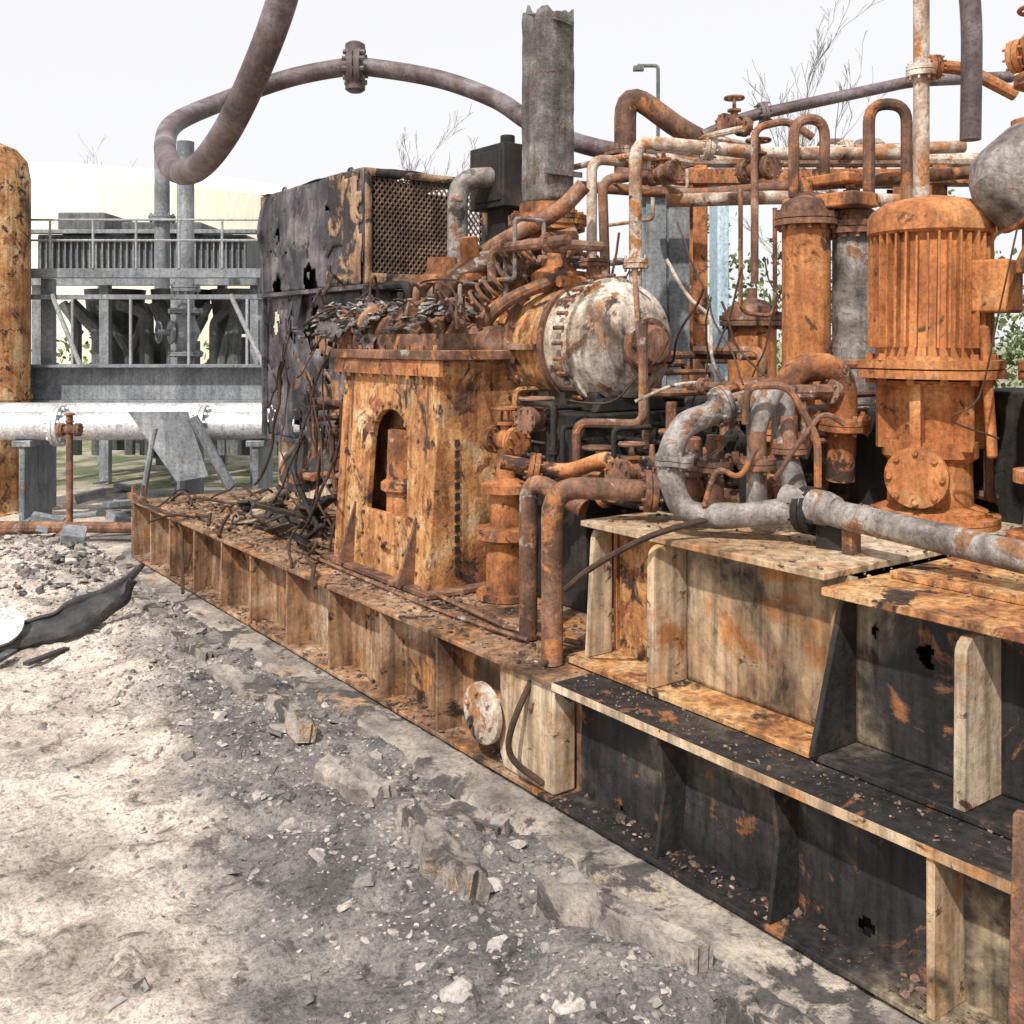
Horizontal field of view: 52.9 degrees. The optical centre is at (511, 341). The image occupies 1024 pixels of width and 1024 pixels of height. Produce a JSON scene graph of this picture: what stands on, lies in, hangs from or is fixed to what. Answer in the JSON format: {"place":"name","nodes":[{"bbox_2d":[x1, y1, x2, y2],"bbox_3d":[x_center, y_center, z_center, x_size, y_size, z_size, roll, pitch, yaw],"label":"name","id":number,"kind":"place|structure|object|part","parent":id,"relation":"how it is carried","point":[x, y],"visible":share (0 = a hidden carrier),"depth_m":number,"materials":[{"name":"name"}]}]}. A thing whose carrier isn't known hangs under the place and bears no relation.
{"place":"outdoors","nodes":[
{"label":"outdoors","id":0,"kind":"place"},
{"bbox_2d":[154,0,685,184],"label":"overhead pipe","id":1,"kind":"object","parent":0,"point":[257,79],"visible":0.89,"depth_m":7.39,"materials":[{"name":"metal"}]},
{"bbox_2d":[0,343,1023,1023],"bbox_3d":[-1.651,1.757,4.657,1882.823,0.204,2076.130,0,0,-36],"label":"ground","id":2,"kind":"structure","parent":0,"point":[46,971],"depth_m":3.46,"materials":[{"name":"sandy soil"},{"name":"ash"},{"name":"gravel"}]},
{"bbox_2d":[0,143,32,516],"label":"vertical pressure tank","id":3,"kind":"object","parent":2,"relation":"on","point":[15,282],"visible":0.81,"depth_m":10.52,"materials":[{"name":"orange metal"}]},
{"bbox_2d":[0,521,130,534],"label":"ground pipe","id":4,"kind":"object","parent":2,"relation":"on","point":[15,527],"visible":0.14,"depth_m":9.21,"materials":[{"name":"metal"}]},
{"bbox_2d":[54,413,85,539],"bbox_3d":[-4.001,1.225,9.303,0.280,1.150,0.280,0,0,-36],"label":"standpipe valve","id":5,"kind":"object","parent":2,"relation":"on","point":[69,429],"visible":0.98,"depth_m":9.28,"materials":[{"name":"brown metal"}]},
{"bbox_2d":[0,563,141,665],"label":"burnt trim debris","id":6,"kind":"object","parent":2,"relation":"on","point":[89,613],"visible":1,"depth_m":6.15,"materials":[{"name":"rubber"}]},
{"bbox_2d":[23,481,176,560],"bbox_3d":[-3.619,1.695,10.450,2.834,0.332,4.455,0,0,-1],"label":"scrap metal","id":7,"kind":"object","parent":2,"relation":"on","point":[74,533],"visible":0.37,"depth_m":9.84,"materials":[{"name":"grey paint"}]},
{"bbox_2d":[80,138,137,164],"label":"bare tree","id":8,"kind":"object","parent":2,"relation":"on","point":[96,151],"visible":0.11,"depth_m":55.42,"materials":[{"name":"grey plant"}]},
{"bbox_2d":[12,440,277,520],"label":"pipeline saddles","id":9,"kind":"object","parent":2,"relation":"on","point":[35,475],"visible":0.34,"depth_m":10.08,"materials":[{"name":"grey paint"}]},
{"bbox_2d":[0,403,306,445],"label":"insulated pipeline","id":10,"kind":"object","parent":9,"relation":"on","point":[116,421],"visible":0.63,"depth_m":9.90,"materials":[{"name":"silver metal"}]},
{"bbox_2d":[31,219,271,506],"bbox_3d":[-3.958,0.244,11.104,2.915,3.111,0.400,0,0,0],"label":"catwalk","id":11,"kind":"object","parent":2,"relation":"on","point":[52,381],"visible":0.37,"depth_m":11.05,"materials":[{"name":"grey paint"}]},
{"bbox_2d":[131,591,175,617],"bbox_3d":[-2.407,1.753,6.775,0.131,0.092,0.797,0,0,-38],"label":"kerb fragment","id":12,"kind":"object","parent":2,"relation":"on","point":[150,607],"visible":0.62,"depth_m":6.67,"materials":[{"name":"concrete"}]},
{"bbox_2d":[31,212,293,483],"bbox_3d":[-4.600,0.090,13.990,3.004,3.420,2.271,0,0,0],"label":"air cooler","id":13,"kind":"object","parent":2,"relation":"on","point":[105,323],"visible":0.52,"depth_m":13.00,"materials":[{"name":"grey paint"}]},
{"bbox_2d":[28,162,313,363],"bbox_3d":[-14.505,-1.850,36.012,21.000,7.300,21.000,0,0,-36],"label":"storage tank","id":14,"kind":"object","parent":2,"relation":"on","point":[117,191],"visible":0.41,"depth_m":26.68,"materials":[{"name":"beige paint"}]},
{"bbox_2d":[148,140,202,495],"bbox_3d":[-3.802,-0.225,11.649,0.523,4.050,0.599,0,0,-36],"label":"vent riser","id":15,"kind":"object","parent":2,"relation":"on","point":[175,332],"visible":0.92,"depth_m":11.54,"materials":[{"name":"grey paint"}]},
{"bbox_2d":[128,412,238,495],"bbox_3d":[-3.029,1.228,9.547,1.043,1.156,0.188,0,0,-1],"label":"bent sheet panel","id":16,"kind":"object","parent":2,"relation":"on","point":[171,438],"visible":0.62,"depth_m":9.50,"materials":[{"name":"grey paint"}]},
{"bbox_2d":[172,628,217,660],"bbox_3d":[-1.868,1.773,5.989,0.134,0.097,0.692,0,0,-36],"label":"kerb fragment","id":17,"kind":"object","parent":2,"relation":"on","point":[197,648],"visible":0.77,"depth_m":5.89,"materials":[{"name":"concrete"}]},
{"bbox_2d":[207,664,277,701],"bbox_3d":[-1.400,1.769,5.284,0.132,0.098,0.600,0,0,-42],"label":"kerb fragment","id":18,"kind":"object","parent":2,"relation":"on","point":[240,683],"visible":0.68,"depth_m":5.23,"materials":[{"name":"concrete"}]},
{"bbox_2d":[265,693,317,742],"bbox_3d":[-1.004,1.720,4.711,0.122,0.106,0.493,0,0,-30],"label":"kerb fragment","id":19,"kind":"object","parent":2,"relation":"on","point":[293,715],"visible":0.94,"depth_m":4.64,"materials":[{"name":"concrete"}]},
{"bbox_2d":[312,752,396,805],"bbox_3d":[-0.616,1.753,4.021,0.144,0.182,0.468,0,0,-39],"label":"kerb fragment","id":20,"kind":"object","parent":2,"relation":"on","point":[346,777],"visible":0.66,"depth_m":3.99,"materials":[{"name":"concrete"}]},
{"bbox_2d":[0,533,810,1023],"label":"rubble","id":21,"kind":"object","parent":2,"relation":"on","point":[460,989],"visible":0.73,"depth_m":3.79,"materials":[{"name":"concrete"}]},
{"bbox_2d":[396,104,478,229],"bbox_3d":[-2.839,-2.574,30.124,3.136,8.756,4.855,0,0,44],"label":"bare tree","id":22,"kind":"object","parent":2,"relation":"on","point":[404,139],"visible":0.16,"depth_m":29.82,"materials":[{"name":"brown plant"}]},
{"bbox_2d":[401,134,478,234],"bbox_3d":[-1.869,-2.100,30.616,3.148,7.817,3.105,0,0,-3],"label":"bare tree","id":23,"kind":"object","parent":2,"relation":"on","point":[434,167],"visible":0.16,"depth_m":29.99,"materials":[{"name":"grey plant"}]},
{"bbox_2d":[395,804,493,900],"bbox_3d":[-0.243,1.743,3.474,0.156,0.182,0.505,0,0,-36],"label":"kerb fragment","id":24,"kind":"object","parent":2,"relation":"on","point":[448,861],"visible":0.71,"depth_m":3.40,"materials":[{"name":"concrete"}]},
{"bbox_2d":[433,796,511,835],"bbox_3d":[-0.148,1.761,3.785,0.307,0.066,0.118,0,0,36],"label":"kerb fragment","id":25,"kind":"object","parent":2,"relation":"on","point":[476,818],"visible":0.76,"depth_m":3.75,"materials":[{"name":"concrete"}]},
{"bbox_2d":[31,189,1023,400],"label":"distant shrubs","id":26,"kind":"object","parent":2,"relation":"on","point":[1008,355],"visible":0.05,"depth_m":23.89,"materials":[{"name":"green plant"}]},
{"bbox_2d":[114,484,1011,1023],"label":"compressor skid","id":27,"kind":"object","parent":2,"relation":"on","point":[860,878],"visible":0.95,"depth_m":3.51,"materials":[{"name":"metal"}]},
{"bbox_2d":[234,433,337,554],"bbox_3d":[-1.451,0.986,7.032,0.930,0.710,1.775,0,0,-36],"label":"charred scrap","id":28,"kind":"object","parent":27,"relation":"on","point":[279,510],"visible":0.71,"depth_m":6.93,"materials":[{"name":"black metal"}]},
{"bbox_2d":[257,167,487,510],"bbox_3d":[-1.160,0.002,8.258,1.108,2.583,1.915,0,0,-36],"label":"control cabinet","id":29,"kind":"object","parent":27,"relation":"on","point":[352,231],"visible":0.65,"depth_m":7.77,"materials":[{"name":"metal"}]},
{"bbox_2d":[320,345,530,603],"bbox_3d":[-0.405,0.654,5.688,0.780,1.269,1.553,0,0,-36],"label":"bearing pedestal","id":30,"kind":"object","parent":27,"relation":"on","point":[434,433],"visible":0.91,"depth_m":5.36,"materials":[{"name":"orange metal"}]},
{"bbox_2d":[294,180,702,612],"bbox_3d":[-0.145,0.206,5.967,1.433,2.174,2.593,0,0,-36],"label":"gas compressor","id":31,"kind":"object","parent":27,"relation":"on","point":[578,345],"visible":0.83,"depth_m":5.31,"materials":[{"name":"brown metal"}]},
{"bbox_2d":[521,5,581,202],"bbox_3d":[0.215,-1.373,5.997,0.282,1.146,0.276,0,0,-36],"label":"exhaust stack","id":32,"kind":"object","parent":31,"relation":"on","point":[547,123],"visible":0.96,"depth_m":5.90,"materials":[{"name":"grey metal"}]},
{"bbox_2d":[136,491,1019,1023],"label":"rust flake debris","id":33,"kind":"object","parent":27,"relation":"on","point":[904,993],"visible":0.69,"depth_m":4.50,"materials":[{"name":"brown metal"}]},
{"bbox_2d":[137,218,1019,786],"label":"burnt cables","id":34,"kind":"object","parent":27,"relation":"on","point":[515,762],"visible":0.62,"depth_m":6.07,"materials":[{"name":"black rubber"}]},
{"bbox_2d":[297,0,1021,666],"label":"process piping","id":35,"kind":"object","parent":27,"relation":"on","point":[631,160],"visible":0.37,"depth_m":4.92,"materials":[{"name":"orange metal"}]},
{"bbox_2d":[470,134,521,267],"bbox_3d":[-0.035,-0.750,6.999,0.361,1.300,0.400,0,0,-36],"label":"junction box","id":36,"kind":"object","parent":35,"relation":"attached to","point":[499,201],"visible":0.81,"depth_m":6.82,"materials":[{"name":"black metal"}]},
{"bbox_2d":[1002,5,1023,246],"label":"relief valve","id":37,"kind":"object","parent":35,"relation":"attached to","point":[1013,50],"visible":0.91,"depth_m":3.92,"materials":[{"name":"metal"}]},
{"bbox_2d":[719,288,781,380],"bbox_3d":[1.401,0.490,6.002,0.374,1.600,0.378,0,0,-36],"label":"filter vessel","id":38,"kind":"object","parent":27,"relation":"on","point":[754,331],"visible":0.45,"depth_m":5.88,"materials":[{"name":"orange metal"}]},
{"bbox_2d":[563,502,1023,839],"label":"pump base frame","id":39,"kind":"object","parent":27,"relation":"on","point":[918,696],"visible":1,"depth_m":3.29,"materials":[{"name":"beige paint"}]},
{"bbox_2d":[604,382,845,550],"bbox_3d":[0.765,0.438,3.904,1.053,0.584,0.522,0,0,39],"label":"pipe manifold","id":40,"kind":"object","parent":39,"relation":"on","point":[681,468],"visible":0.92,"depth_m":3.77,"materials":[{"name":"grey metal"}]},
{"bbox_2d":[774,180,839,403],"bbox_3d":[1.431,-0.029,5.002,0.307,1.502,0.310,0,0,-36],"label":"filter vessel","id":41,"kind":"object","parent":39,"relation":"on","point":[805,220],"visible":0.48,"depth_m":4.90,"materials":[{"name":"orange metal"}]},
{"bbox_2d":[842,529,860,555],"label":"pipe supports","id":42,"kind":"object","parent":39,"relation":"on","point":[851,543],"visible":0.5,"depth_m":3.47,"materials":[{"name":"brown metal"}]},
{"bbox_2d":[831,188,874,403],"bbox_3d":[1.661,-0.009,5.002,0.267,1.462,0.270,0,0,-36],"label":"filter vessel","id":43,"kind":"object","parent":39,"relation":"on","point":[849,238],"visible":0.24,"depth_m":4.91,"materials":[{"name":"grey metal"}]},
{"bbox_2d":[777,484,1023,573],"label":"discharge pipe","id":44,"kind":"object","parent":39,"relation":"on","point":[823,508],"visible":0.96,"depth_m":3.25,"materials":[{"name":"grey metal"}]},
{"bbox_2d":[858,195,1022,532],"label":"electric pump motor","id":45,"kind":"object","parent":39,"relation":"on","point":[937,271],"visible":0.94,"depth_m":3.92,"materials":[{"name":"orange metal"}]},
{"bbox_2d":[1006,245,1023,540],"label":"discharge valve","id":46,"kind":"object","parent":39,"relation":"on","point":[1017,533],"visible":0.91,"depth_m":3.42,"materials":[{"name":"orange metal"}]},
{"bbox_2d":[1018,360,1023,526],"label":"electric pump motor","id":47,"kind":"object","parent":39,"relation":"on","point":[1021,369],"visible":0.78,"depth_m":3.79,"materials":[{"name":"orange metal"}]},
{"bbox_2d":[662,387,1023,629],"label":"lube oil console","id":48,"kind":"object","parent":27,"relation":"on","point":[868,486],"visible":0.09,"depth_m":4.20,"materials":[{"name":"black metal"}]},
{"bbox_2d":[537,867,710,976],"bbox_3d":[0.336,1.752,3.085,0.149,0.169,0.612,0,0,-42],"label":"kerb fragment","id":49,"kind":"object","parent":2,"relation":"on","point":[571,895],"visible":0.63,"depth_m":3.07,"materials":[{"name":"concrete"}]},
{"bbox_2d":[633,64,659,136],"bbox_3d":[3.273,-2.472,25.008,0.645,8.544,0.200,0,0,0],"label":"street lamp","id":50,"kind":"object","parent":2,"relation":"on","point":[638,67],"visible":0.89,"depth_m":24.97,"materials":[{"name":"grey metal"}]},
{"bbox_2d":[639,197,689,388],"bbox_3d":[1.210,0.320,8.283,0.420,2.960,0.640,0,0,0],"label":"electrical cabinet","id":51,"kind":"object","parent":2,"relation":"on","point":[663,238],"visible":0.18,"depth_m":7.98,"materials":[{"name":"grey metal"}]},
{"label":"doors","id":52,"kind":"part","parent":51,"relation":"part of","materials":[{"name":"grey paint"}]},
{"bbox_2d":[722,984,813,1023],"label":"kerb fragment","id":53,"kind":"object","parent":2,"relation":"on","point":[751,1004],"visible":1,"depth_m":2.64,"materials":[{"name":"concrete"}]},
{"bbox_2d":[731,0,884,261],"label":"bare tree","id":54,"kind":"object","parent":2,"relation":"on","point":[814,64],"visible":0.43,"depth_m":27.82,"materials":[{"name":"grey plant"}]},
{"bbox_2d":[642,138,983,380],"bbox_3d":[2.301,0.189,7.519,2.601,3.221,1.232,0,0,0],"label":"pipe rack","id":55,"kind":"object","parent":2,"relation":"on","point":[701,175],"visible":0.18,"depth_m":6.99,"materials":[{"name":"orange metal"}]},
{"bbox_2d":[1008,809,1023,1023],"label":"rusty post","id":56,"kind":"object","parent":2,"relation":"on","point":[1016,988],"visible":1,"depth_m":2.42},
{"bbox_2d":[0,0,1023,342],"label":"sky","id":57,"kind":"structure","parent":0,"point":[91,71],"materials":[{"name":"white"}]},
{"bbox_2d":[709,168,733,381],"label":"blue column","id":58,"kind":"structure","parent":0,"point":[719,251],"depth_m":9.01,"materials":[{"name":"blue metal"}]},
{"bbox_2d":[966,118,1023,229],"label":"vessel","id":59,"kind":"object","parent":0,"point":[995,183],"visible":0.96,"depth_m":3.76,"materials":[{"name":"grey metal"}]}
]}

